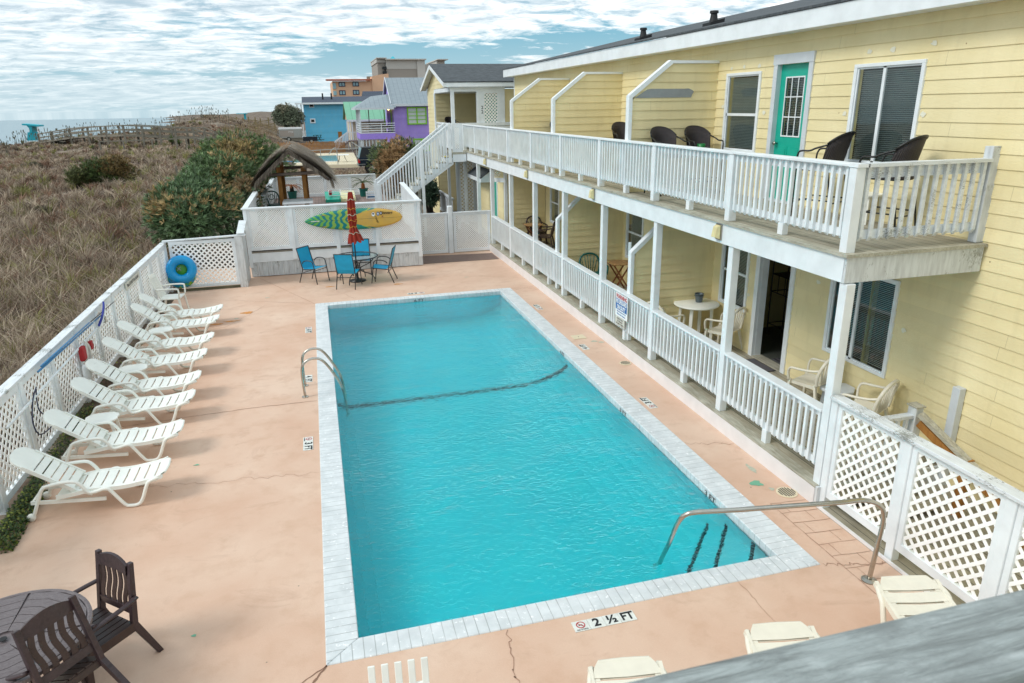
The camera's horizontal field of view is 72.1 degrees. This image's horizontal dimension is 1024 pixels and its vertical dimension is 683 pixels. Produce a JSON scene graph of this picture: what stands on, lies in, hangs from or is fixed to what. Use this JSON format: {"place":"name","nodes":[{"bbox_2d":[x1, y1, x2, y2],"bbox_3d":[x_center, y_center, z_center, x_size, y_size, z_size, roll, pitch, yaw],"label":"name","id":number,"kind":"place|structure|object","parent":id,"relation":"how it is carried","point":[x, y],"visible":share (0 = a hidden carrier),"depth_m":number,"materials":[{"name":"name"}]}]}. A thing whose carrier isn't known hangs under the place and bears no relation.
{"place":"outdoors","nodes":[
{"label":"outdoors","id":0,"kind":"place"},
{"bbox_2d":[0,117,174,143],"bbox_3d":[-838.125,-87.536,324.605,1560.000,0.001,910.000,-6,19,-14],"label":"sea","id":1,"kind":"structure","parent":0,"point":[8,128],"depth_m":458.70,"materials":[{"name":"liquid"}]},
{"bbox_2d":[0,111,631,509],"bbox_3d":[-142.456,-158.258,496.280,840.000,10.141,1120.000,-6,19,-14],"label":"ground","id":2,"kind":"structure","parent":0,"point":[436,243],"depth_m":65.85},
{"bbox_2d":[63,164,92,190],"bbox_3d":[-24.196,-9.143,39.222,1.519,1.546,1.667,-6,19,-14],"label":"cedar bush","id":3,"kind":"object","parent":2,"relation":"on","point":[76,175],"visible":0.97,"depth_m":38.93,"materials":[{"name":"green plant"}]},
{"bbox_2d":[0,242,173,514],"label":"lattice fence","id":4,"kind":"object","parent":2,"relation":"on","point":[12,386],"visible":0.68,"depth_m":11.02,"materials":[{"name":"white paint"}]},
{"bbox_2d":[6,316,106,428],"bbox_3d":[-6.911,0.314,10.873,0.050,0.148,4.670,-6,19,-14],"label":"pool pole","id":5,"kind":"object","parent":4,"relation":"hanging from","point":[15,418],"visible":0.85,"depth_m":10.23,"materials":[{"name":"white paint"}]},
{"bbox_2d":[37,302,113,372],"bbox_3d":[-7.173,-0.185,11.725,0.069,0.133,4.131,-6,19,-14],"label":"pool pole","id":6,"kind":"object","parent":4,"relation":"hanging from","point":[59,350],"visible":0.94,"depth_m":10.99,"materials":[{"name":"blue metal"}]},
{"bbox_2d":[78,340,93,380],"bbox_3d":[-7.087,0.322,11.789,0.130,0.620,0.585,-6,19,-14],"label":"rescue bag","id":7,"kind":"object","parent":4,"relation":"hanging from","point":[83,357],"visible":0.78,"depth_m":11.56,"materials":[{"name":"fabric"}]},
{"bbox_2d":[73,153,140,184],"bbox_3d":[-23.218,-9.816,40.263,3.487,1.951,2.798,-6,19,-14],"label":"cedar bush","id":8,"kind":"object","parent":2,"relation":"on","point":[105,166],"visible":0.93,"depth_m":39.69,"materials":[{"name":"green plant"}]},
{"bbox_2d":[0,104,228,157],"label":"sea oats","id":9,"kind":"object","parent":2,"relation":"on","point":[214,116],"visible":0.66,"depth_m":83.26,"materials":[{"name":"beige plant"}]},
{"bbox_2d":[37,124,239,146],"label":"boardwalk","id":10,"kind":"structure","parent":2,"relation":"on","point":[137,134],"depth_m":71.58,"materials":[{"name":"grey wood"}]},
{"bbox_2d":[139,165,244,263],"bbox_3d":[-10.144,-4.041,22.516,3.414,3.257,3.160,-6,19,-14],"label":"oleander shrub","id":11,"kind":"object","parent":2,"relation":"on","point":[191,208],"visible":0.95,"depth_m":21.95,"materials":[{"name":"green plant"}]},
{"bbox_2d":[0,114,417,463],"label":"dune grass","id":12,"kind":"structure","parent":2,"relation":"on","point":[67,263],"depth_m":25.50,"materials":[{"name":"plant"}]},
{"bbox_2d":[174,146,272,242],"bbox_3d":[-10.609,-5.381,25.980,3.525,3.596,3.030,-6,19,-14],"label":"oleander shrub","id":13,"kind":"object","parent":2,"relation":"on","point":[221,164],"visible":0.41,"depth_m":25.22,"materials":[{"name":"green plant"}]},
{"bbox_2d":[189,127,297,193],"bbox_3d":[-12.240,-7.736,32.214,4.816,4.131,4.034,-6,19,-14],"label":"oleander shrub","id":14,"kind":"object","parent":2,"relation":"on","point":[250,150],"visible":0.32,"depth_m":31.34,"materials":[{"name":"green plant"}]},
{"bbox_2d":[230,169,266,225],"bbox_3d":[-9.198,-4.573,24.611,1.291,2.903,3.148,-10,21,-25],"label":"oleander shrub","id":15,"kind":"object","parent":2,"relation":"on","point":[243,184],"visible":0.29,"depth_m":24.08,"materials":[{"name":"green plant"}]},
{"bbox_2d":[270,102,305,126],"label":"dune tree","id":16,"kind":"object","parent":2,"relation":"on","point":[285,115],"visible":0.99,"depth_m":101.01,"materials":[{"name":"green plant"}]},
{"bbox_2d":[278,127,302,140],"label":"cargo trailer","id":17,"kind":"object","parent":2,"relation":"on","point":[291,133],"visible":0.91,"depth_m":99.30,"materials":[{"name":"metal"}]},
{"bbox_2d":[278,141,344,152],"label":"picket fence","id":18,"kind":"object","parent":2,"relation":"on","point":[323,146],"visible":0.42,"depth_m":82.18,"materials":[{"name":"brown wood"}]},
{"bbox_2d":[294,147,357,167],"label":"neighbour pool","id":19,"kind":"structure","parent":2,"relation":"on","point":[335,164],"depth_m":66.31,"materials":[{"name":"beige concrete"}]},
{"bbox_2d":[295,91,382,140],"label":"blue house","id":20,"kind":"structure","parent":2,"relation":"on","point":[324,118],"depth_m":111.17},
{"bbox_2d":[335,102,386,150],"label":"green roof cottage","id":21,"kind":"structure","parent":2,"relation":"on","point":[375,116],"depth_m":88.49,"materials":[{"name":"metal"}]},
{"bbox_2d":[357,146,409,173],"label":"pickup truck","id":22,"kind":"object","parent":2,"relation":"on","point":[362,155],"visible":0.27,"depth_m":53.41,"materials":[{"name":"black paint"}]},
{"bbox_2d":[367,133,423,195],"bbox_3d":[-5.948,-8.883,36.358,3.073,3.687,2.831,-18,25,-41],"label":"oleander shrub","id":23,"kind":"object","parent":2,"relation":"on","point":[386,156],"visible":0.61,"depth_m":35.43,"materials":[{"name":"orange plant"}]},
{"bbox_2d":[421,178,441,222],"bbox_3d":[-3.518,-6.105,29.918,1.099,2.120,1.572,-6,19,-14],"label":"oleander shrub","id":24,"kind":"object","parent":2,"relation":"on","point":[432,188],"visible":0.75,"depth_m":29.52,"materials":[{"name":"green plant"}]},
{"bbox_2d":[420,64,531,228],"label":"annex building","id":25,"kind":"structure","parent":2,"relation":"on","point":[476,94],"depth_m":28.11,"materials":[{"name":"yellow"}]},
{"bbox_2d":[458,161,477,216],"bbox_3d":[-1.722,-6.119,28.060,0.780,2.650,0.055,-6,19,-14],"label":"lattice panel","id":26,"kind":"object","parent":25,"relation":"in","point":[474,184],"depth_m":28.06,"materials":[{"name":"white paint"}]},
{"bbox_2d":[479,91,504,125],"bbox_3d":[-0.770,-8.660,27.493,1.025,2.140,0.055,-6,19,-14],"label":"lattice panel","id":27,"kind":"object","parent":25,"relation":"in","point":[500,95],"depth_m":27.32,"materials":[{"name":"white paint"}]},
{"bbox_2d":[326,74,388,96],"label":"apartment block","id":28,"kind":"structure","parent":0,"point":[348,87],"depth_m":175.33,"materials":[{"name":"orange paint"}]},
{"bbox_2d":[351,77,435,152],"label":"purple house","id":29,"kind":"structure","parent":0,"point":[403,102],"depth_m":78.12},
{"bbox_2d":[407,107,426,124],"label":"window","id":30,"kind":"structure","parent":29,"relation":"in","point":[415,115],"depth_m":78.13,"materials":[{"name":"green paint"}]},
{"bbox_2d":[0,0,797,251],"label":"sky","id":31,"kind":"structure","parent":0,"point":[60,59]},
{"bbox_2d":[370,56,447,77],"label":"hotel building","id":32,"kind":"structure","parent":0,"point":[392,67],"depth_m":251.50,"materials":[{"name":"beige paint"}]},
{"bbox_2d":[0,250,937,682],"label":"pool deck","id":33,"kind":"structure","parent":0,"point":[216,536],"depth_m":7.98,"materials":[{"name":"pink concrete"}]},
{"bbox_2d":[0,589,92,682],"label":"round table","id":34,"kind":"object","parent":33,"relation":"on","point":[18,611],"visible":0.66,"depth_m":5.78,"materials":[{"name":"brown wood"}]},
{"bbox_2d":[5,595,129,682],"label":"brown armchair","id":35,"kind":"object","parent":33,"relation":"on","point":[79,664],"visible":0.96,"depth_m":5.38,"materials":[{"name":"brown wood"}]},
{"bbox_2d":[0,292,177,539],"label":"soil strip","id":36,"kind":"object","parent":33,"relation":"on","point":[107,383],"depth_m":10.74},
{"bbox_2d":[0,292,173,553],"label":"weeds","id":37,"kind":"object","parent":36,"relation":"on","point":[31,491],"visible":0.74,"depth_m":8.63,"materials":[{"name":"green plant"}]},
{"bbox_2d":[9,447,170,521],"bbox_3d":[-5.205,1.640,8.795,1.692,0.828,0.584,-6,19,-14],"label":"sun lounger","id":38,"kind":"object","parent":33,"relation":"on","point":[26,459],"visible":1,"depth_m":8.70,"materials":[{"name":"white plastic"}]},
{"bbox_2d":[85,412,121,439],"bbox_3d":[-6.081,1.311,10.476,0.458,0.390,0.400,-6,19,-14],"label":"side table","id":39,"kind":"object","parent":33,"relation":"on","point":[105,416],"visible":0.63,"depth_m":10.42,"materials":[{"name":"white plastic"}]},
{"bbox_2d":[51,549,163,682],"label":"brown armchair","id":40,"kind":"object","parent":33,"relation":"on","point":[111,630],"visible":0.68,"depth_m":6.17,"materials":[{"name":"brown wood"}]},
{"bbox_2d":[42,409,184,473],"bbox_3d":[-5.548,1.271,9.910,1.692,0.828,0.584,-6,19,-15],"label":"sun lounger","id":41,"kind":"object","parent":33,"relation":"on","point":[57,419],"visible":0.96,"depth_m":9.82,"materials":[{"name":"white plastic"}]},
{"bbox_2d":[70,377,195,424],"bbox_3d":[-5.895,0.896,11.044,1.692,0.828,0.584,-5,19,-13],"label":"sun lounger","id":42,"kind":"object","parent":33,"relation":"on","point":[85,387],"visible":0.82,"depth_m":10.97,"materials":[{"name":"white plastic"}]},
{"bbox_2d":[85,358,201,408],"bbox_3d":[-6.163,0.625,11.864,1.692,0.828,0.584,-6,19,-14],"label":"sun lounger","id":43,"kind":"object","parent":33,"relation":"on","point":[99,368],"visible":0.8,"depth_m":11.79,"materials":[{"name":"white plastic"}]},
{"bbox_2d":[102,337,206,377],"bbox_3d":[-6.551,0.251,12.996,1.692,0.828,0.584,-6,19,-15],"label":"sun lounger","id":44,"kind":"object","parent":33,"relation":"on","point":[129,353],"visible":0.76,"depth_m":12.93,"materials":[{"name":"white plastic"}]},
{"bbox_2d":[117,320,213,364],"bbox_3d":[-6.833,-0.073,13.973,1.692,0.828,0.584,-6,19,-14],"label":"sun lounger","id":45,"kind":"object","parent":33,"relation":"on","point":[156,343],"visible":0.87,"depth_m":13.88,"materials":[{"name":"white plastic"}]},
{"bbox_2d":[148,273,189,313],"bbox_3d":[-8.300,-1.159,17.019,0.676,0.984,0.597,-4,19,-9],"label":"back chair","id":46,"kind":"object","parent":33,"relation":"on","point":[165,296],"visible":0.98,"depth_m":16.93,"materials":[{"name":"white plastic"}]},
{"bbox_2d":[130,303,219,343],"bbox_3d":[-7.240,-0.480,15.206,1.692,0.828,0.584,-6,19,-14],"label":"sun lounger","id":47,"kind":"object","parent":33,"relation":"on","point":[154,317],"visible":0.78,"depth_m":15.14,"materials":[{"name":"white plastic"}]},
{"bbox_2d":[139,293,222,327],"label":"sun lounger","id":48,"kind":"object","parent":33,"relation":"on","point":[160,306],"visible":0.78,"depth_m":15.94,"materials":[{"name":"white plastic"}]},
{"bbox_2d":[161,220,250,291],"bbox_3d":[-8.428,-2.396,19.576,2.130,1.695,1.090,-6,19,-14],"label":"lattice fence","id":49,"kind":"object","parent":33,"relation":"on","point":[240,259],"visible":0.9,"depth_m":19.27,"materials":[{"name":"white paint"}]},
{"bbox_2d":[167,264,195,287],"bbox_3d":[-8.978,-1.815,19.058,0.740,0.730,0.224,-10,21,-25],"label":"swim float","id":50,"kind":"object","parent":49,"relation":"hanging from","point":[181,269],"visible":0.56,"depth_m":18.99,"materials":[{"name":"plastic"}]},
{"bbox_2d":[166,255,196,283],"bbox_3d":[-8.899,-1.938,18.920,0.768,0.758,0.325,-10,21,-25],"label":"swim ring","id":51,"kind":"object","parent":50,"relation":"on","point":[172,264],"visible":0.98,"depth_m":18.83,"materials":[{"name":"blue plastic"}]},
{"bbox_2d":[296,245,329,284],"bbox_3d":[-5.646,-2.178,19.922,0.667,0.988,0.558,8,20,24],"label":"patio chair","id":52,"kind":"object","parent":33,"relation":"on","point":[305,257],"visible":1,"depth_m":19.93,"materials":[{"name":"blue metal"}]},
{"bbox_2d":[301,357,345,397],"bbox_3d":[-3.231,1.038,12.158,0.747,1.651,0.108,-6,19,-14],"label":"grab rail","id":53,"kind":"object","parent":33,"relation":"on","point":[329,368],"visible":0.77,"depth_m":11.96,"materials":[{"name":"silver metal"}]},
{"bbox_2d":[251,194,422,276],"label":"raised deck","id":54,"kind":"structure","parent":33,"relation":"on","point":[270,260],"depth_m":21.32,"materials":[{"name":"white paint"}]},
{"bbox_2d":[250,141,339,217],"bbox_3d":[-8.150,-6.148,26.527,3.415,2.675,5.108,-6,19,-14],"label":"tiki hut","id":55,"kind":"object","parent":54,"relation":"on","point":[313,162],"visible":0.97,"depth_m":25.08,"materials":[{"name":"brown wood"}]},
{"bbox_2d":[272,174,375,197],"bbox_3d":[-8.583,-7.150,32.291,4.634,0.920,0.160,-6,19,-14],"label":"lattice fence","id":56,"kind":"object","parent":54,"relation":"on","point":[324,186],"visible":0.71,"depth_m":32.29,"materials":[{"name":"white paint"}]},
{"bbox_2d":[241,199,422,267],"bbox_3d":[-5.217,-3.220,20.889,5.150,1.725,0.160,-6,19,-14],"label":"lattice fence","id":57,"kind":"object","parent":54,"relation":"on","point":[334,239],"visible":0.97,"depth_m":20.65,"materials":[{"name":"white paint"}]},
{"bbox_2d":[305,208,401,229],"bbox_3d":[-4.673,-3.623,20.813,2.840,0.620,0.086,-6,19,-14],"label":"surfboard","id":58,"kind":"object","parent":57,"relation":"attached to","point":[368,218],"visible":0.98,"depth_m":20.81,"materials":[{"name":"paint"}]},
{"bbox_2d":[399,182,418,231],"bbox_3d":[-3.375,-4.405,23.223,0.160,1.330,3.820,-6,19,-14],"label":"deck side rail","id":59,"kind":"object","parent":54,"relation":"on","point":[407,193],"visible":0.46,"depth_m":23.54,"materials":[{"name":"white paint"}]},
{"bbox_2d":[374,122,465,231],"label":"staircase","id":60,"kind":"structure","parent":54,"relation":"on","point":[444,161],"depth_m":26.05,"materials":[{"name":"white paint"}]},
{"bbox_2d":[333,254,361,289],"bbox_3d":[-4.499,-1.971,19.252,0.558,0.988,0.667,1,19,5],"label":"patio chair","id":61,"kind":"object","parent":33,"relation":"on","point":[344,263],"visible":1,"depth_m":18.99,"materials":[{"name":"blue metal"}]},
{"bbox_2d":[347,192,365,282],"bbox_3d":[-4.405,-2.917,19.672,0.508,2.500,0.467,-6,19,-14],"label":"patio umbrella","id":62,"kind":"object","parent":33,"relation":"on","point":[354,236],"visible":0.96,"depth_m":19.51,"materials":[{"name":"red fabric"}]},
{"bbox_2d":[351,238,371,275],"bbox_3d":[-4.464,-2.498,20.820,0.558,0.988,0.667,-4,19,-10],"label":"patio chair","id":63,"kind":"object","parent":33,"relation":"on","point":[364,245],"visible":0.62,"depth_m":20.99,"materials":[{"name":"fabric"}]},
{"bbox_2d":[367,657,429,682],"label":"back chair","id":64,"kind":"object","parent":33,"relation":"on","point":[398,672],"visible":1,"depth_m":4.95,"materials":[{"name":"white plastic"}]},
{"bbox_2d":[447,206,453,252],"bbox_3d":[-2.049,-3.726,23.415,0.160,1.580,0.140,-6,19,-14],"label":"gate post","id":65,"kind":"object","parent":33,"relation":"on","point":[450,229],"visible":1,"depth_m":23.34,"materials":[{"name":"white paint"}]},
{"bbox_2d":[421,212,448,253],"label":"lattice gate","id":66,"kind":"structure","parent":65,"relation":"attached to","point":[430,235],"depth_m":23.29,"materials":[{"name":"white paint"}]},
{"bbox_2d":[452,210,490,251],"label":"lattice gate","id":67,"kind":"structure","parent":65,"relation":"attached to","point":[461,236],"depth_m":23.60,"materials":[{"name":"white paint"}]},
{"bbox_2d":[423,253,498,263],"bbox_3d":[-1.761,-2.733,22.904,2.450,0.010,1.270,-6,19,-14],"label":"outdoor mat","id":68,"kind":"object","parent":33,"relation":"on","point":[454,258],"visible":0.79,"depth_m":22.82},
{"bbox_2d":[315,288,819,665],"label":"swimming pool","id":69,"kind":"structure","parent":33,"relation":"in","point":[782,549],"depth_m":7.86,"materials":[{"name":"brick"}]},
{"bbox_2d":[328,295,769,637],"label":"pool water","id":70,"kind":"structure","parent":69,"relation":"in","point":[499,452],"depth_m":9.47,"materials":[{"name":"liquid"}]},
{"bbox_2d":[571,610,637,632],"bbox_3d":[0.880,2.667,6.704,0.627,0.009,0.135,-6,19,-14],"label":"depth marker","id":71,"kind":"object","parent":33,"relation":"on","point":[599,622],"visible":1,"depth_m":6.70,"materials":[{"name":"tile"}]},
{"bbox_2d":[587,656,666,682],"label":"sun lounger","id":72,"kind":"object","parent":33,"relation":"on","point":[622,667],"visible":0.79,"depth_m":5.58,"materials":[{"name":"beige plastic"}]},
{"bbox_2d":[490,245,814,501],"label":"porch kerb","id":73,"kind":"structure","parent":33,"relation":"on","point":[786,475],"depth_m":11.39,"materials":[{"name":"white paint"}]},
{"bbox_2d":[456,160,938,501],"bbox_3d":[1.336,-3.146,19.690,1.935,2.750,24.740,-6,19,-14],"label":"porch","id":74,"kind":"object","parent":33,"relation":"on","point":[726,381],"visible":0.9,"depth_m":11.17,"materials":[{"name":"white paint"}]},
{"bbox_2d":[555,196,623,288],"bbox_3d":[1.963,-2.655,17.707,1.794,2.552,0.130,-6,19,-14],"label":"privacy divider","id":75,"kind":"object","parent":74,"relation":"on","point":[584,219],"visible":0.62,"depth_m":17.66,"materials":[{"name":"yellow"}]},
{"bbox_2d":[615,292,627,321],"bbox_3d":[2.132,-0.680,13.697,0.010,0.465,0.570,-6,19,-14],"label":"warning sign","id":76,"kind":"object","parent":74,"relation":"attached to","point":[621,307],"visible":1,"depth_m":13.68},
{"bbox_2d":[627,225,714,339],"bbox_3d":[3.111,-1.336,13.724,1.794,2.553,0.130,-6,19,-14],"label":"privacy divider","id":77,"kind":"object","parent":74,"relation":"on","point":[687,261],"visible":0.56,"depth_m":13.68,"materials":[{"name":"yellow"}]},
{"bbox_2d":[674,298,719,341],"bbox_3d":[3.614,-0.418,13.856,0.870,0.716,0.870,-6,19,-14],"label":"round white table","id":78,"kind":"object","parent":74,"relation":"on","point":[691,305],"visible":0.83,"depth_m":13.67,"materials":[{"name":"plastic"}]},
{"bbox_2d":[704,307,746,349],"bbox_3d":[3.972,-0.256,13.065,0.638,0.900,0.605,-17,25,-40],"label":"plastic armchair","id":79,"kind":"object","parent":74,"relation":"on","point":[738,325],"visible":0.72,"depth_m":13.01,"materials":[{"name":"beige plastic"}]},
{"bbox_2d":[457,124,1001,283],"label":"balcony","id":80,"kind":"structure","parent":74,"relation":"on","point":[846,245],"depth_m":8.87,"materials":[{"name":"white paint"}]},
{"bbox_2d":[510,78,569,161],"bbox_3d":[0.823,-6.499,20.649,1.794,2.331,0.130,-6,19,-14],"label":"privacy divider","id":81,"kind":"object","parent":80,"relation":"on","point":[530,106],"visible":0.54,"depth_m":20.44,"materials":[{"name":"yellow"}]},
{"bbox_2d":[551,72,622,172],"bbox_3d":[1.821,-5.352,17.188,1.794,2.330,0.130,-6,19,-14],"label":"privacy divider","id":82,"kind":"object","parent":80,"relation":"on","point":[586,104],"visible":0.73,"depth_m":17.03,"materials":[{"name":"yellow"}]},
{"bbox_2d":[644,126,689,195],"bbox_3d":[2.815,-3.310,12.862,0.629,1.194,0.642,-8,20,-20],"label":"wicker bar chair","id":83,"kind":"object","parent":80,"relation":"on","point":[662,134],"visible":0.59,"depth_m":12.94,"materials":[{"name":"brown wicker"}]},
{"bbox_2d":[625,60,719,191],"bbox_3d":[2.977,-4.024,13.178,1.794,2.330,0.130,-6,19,-14],"label":"privacy divider","id":84,"kind":"object","parent":80,"relation":"on","point":[677,97],"visible":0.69,"depth_m":12.99,"materials":[{"name":"yellow"}]},
{"bbox_2d":[680,125,723,192],"bbox_3d":[3.483,-3.388,13.062,0.629,1.194,0.642,-6,19,-16],"label":"wicker bar chair","id":85,"kind":"object","parent":80,"relation":"on","point":[695,135],"visible":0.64,"depth_m":13.13,"materials":[{"name":"brown wicker"}]},
{"bbox_2d":[790,131,854,215],"bbox_3d":[4.457,-2.377,10.004,0.629,1.194,0.642,-16,24,-38],"label":"wicker bar chair","id":86,"kind":"object","parent":80,"relation":"on","point":[837,148],"visible":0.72,"depth_m":9.68,"materials":[{"name":"brown wicker"}]},
{"bbox_2d":[859,135,928,226],"bbox_3d":[4.732,-1.962,8.756,0.628,1.194,0.642,-14,23,-35],"label":"wicker bar chair","id":87,"kind":"object","parent":80,"relation":"on","point":[910,149],"visible":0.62,"depth_m":8.41,"materials":[{"name":"black wicker"}]},
{"bbox_2d":[785,358,829,415],"bbox_3d":[4.570,0.555,10.621,0.638,0.900,0.605,-14,23,-35],"label":"plastic armchair","id":88,"kind":"object","parent":74,"relation":"on","point":[807,379],"visible":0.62,"depth_m":10.53,"materials":[{"name":"beige plastic"}]},
{"bbox_2d":[842,379,899,447],"bbox_3d":[4.886,0.879,9.641,0.638,0.900,0.605,-16,24,-38],"label":"plastic armchair","id":89,"kind":"object","parent":74,"relation":"on","point":[883,400],"visible":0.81,"depth_m":9.49,"materials":[{"name":"beige plastic"}]},
{"bbox_2d":[838,402,926,477],"bbox_3d":[4.430,1.365,8.637,1.230,1.140,0.160,-6,19,-14],"label":"porch end rail","id":90,"kind":"object","parent":74,"relation":"attached to","point":[911,419],"visible":0.38,"depth_m":8.58,"materials":[{"name":"white paint"}]},
{"bbox_2d":[502,0,1023,513],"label":"motel building","id":91,"kind":"structure","parent":33,"relation":"on","point":[876,76],"depth_m":9.44,"materials":[{"name":"yellow"}]},
{"bbox_2d":[625,213,644,257],"bbox_3d":[3.097,-2.672,17.237,0.235,1.500,1.050,-6,19,-14],"label":"window","id":92,"kind":"structure","parent":91,"relation":"in","point":[637,232],"depth_m":17.47,"materials":[{"name":"white paint"}]},
{"bbox_2d":[718,244,750,311],"bbox_3d":[4.263,-1.333,13.194,0.235,1.500,1.000,-6,19,-14],"label":"window","id":93,"kind":"structure","parent":91,"relation":"in","point":[744,262],"depth_m":13.23,"materials":[{"name":"white paint"}]},
{"bbox_2d":[721,71,762,151],"bbox_3d":[4.158,-4.068,12.515,0.235,1.460,1.150,-6,19,-14],"label":"window","id":94,"kind":"structure","parent":91,"relation":"in","point":[746,92],"depth_m":12.58,"materials":[{"name":"white paint"}]},
{"bbox_2d":[766,261,790,333],"bbox_3d":[5.341,-0.877,13.591,0.373,1.690,0.626,-6,19,-14],"label":"bakers rack","id":95,"kind":"object","parent":91,"relation":"on","point":[785,275],"visible":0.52,"depth_m":13.76,"materials":[{"name":"black metal"}]},
{"bbox_2d":[769,62,808,200],"bbox_3d":[4.531,-3.361,11.366,0.230,2.120,0.780,-6,19,-14],"label":"door","id":96,"kind":"structure","parent":91,"relation":"in","point":[788,144],"depth_m":11.36,"materials":[{"name":"teal paint"}]},
{"bbox_2d":[628,590,1023,682],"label":"balcony rail","id":97,"kind":"object","parent":91,"relation":"attached to","point":[980,641],"depth_m":0.87,"materials":[{"name":"grey wood"}]},
{"bbox_2d":[822,279,900,378],"bbox_3d":[5.121,-0.348,10.218,0.235,1.500,1.380,-6,19,-14],"label":"window","id":98,"kind":"structure","parent":91,"relation":"in","point":[889,290],"depth_m":10.14,"materials":[{"name":"white paint"}]},
{"bbox_2d":[844,59,927,162],"bbox_3d":[5.047,-3.038,9.437,0.235,1.440,1.320,-6,19,-14],"label":"window","id":99,"kind":"structure","parent":91,"relation":"in","point":[891,94],"depth_m":9.47,"materials":[{"name":"glass"}]},
{"bbox_2d":[658,498,885,584],"bbox_3d":[2.535,2.288,7.162,2.270,1.612,0.929,6,20,19],"label":"pool handrail","id":100,"kind":"object","parent":33,"relation":"on","point":[869,579],"visible":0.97,"depth_m":6.83,"materials":[{"name":"silver metal"}]},
{"bbox_2d":[743,621,819,653],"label":"sun lounger","id":101,"kind":"object","parent":33,"relation":"on","point":[768,632],"visible":0.43,"depth_m":5.92,"materials":[{"name":"beige plastic"}]},
{"bbox_2d":[873,575,955,622],"bbox_3d":[3.690,2.482,5.661,0.678,0.961,1.963,-1,19,-1],"label":"sun lounger","id":102,"kind":"object","parent":33,"relation":"on","point":[899,605],"visible":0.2,"depth_m":6.40,"materials":[{"name":"beige plastic"}]},
{"bbox_2d":[468,165,544,240],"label":"wall","id":103,"kind":"structure","parent":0,"point":[523,211],"depth_m":23.72,"materials":[{"name":"yellow"}]},
{"bbox_2d":[816,484,1023,604],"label":"side deck","id":104,"kind":"structure","parent":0,"point":[902,562],"depth_m":7.89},
{"bbox_2d":[817,506,929,591],"bbox_3d":[4.923,3.391,4.317,0.028,0.026,9.250,-6,19,-14],"label":"deck edging","id":105,"kind":"object","parent":104,"relation":"on","point":[870,547],"depth_m":7.83,"materials":[{"name":"white paint"}]},
{"bbox_2d":[819,394,1023,602],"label":"lattice fence","id":106,"kind":"object","parent":104,"relation":"on","point":[1004,549],"visible":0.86,"depth_m":7.04,"materials":[{"name":"white paint"}]},
{"bbox_2d":[836,412,1023,554],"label":"porch steps","id":107,"kind":"structure","parent":104,"relation":"on","point":[930,429],"depth_m":8.33,"materials":[{"name":"brown wood"}]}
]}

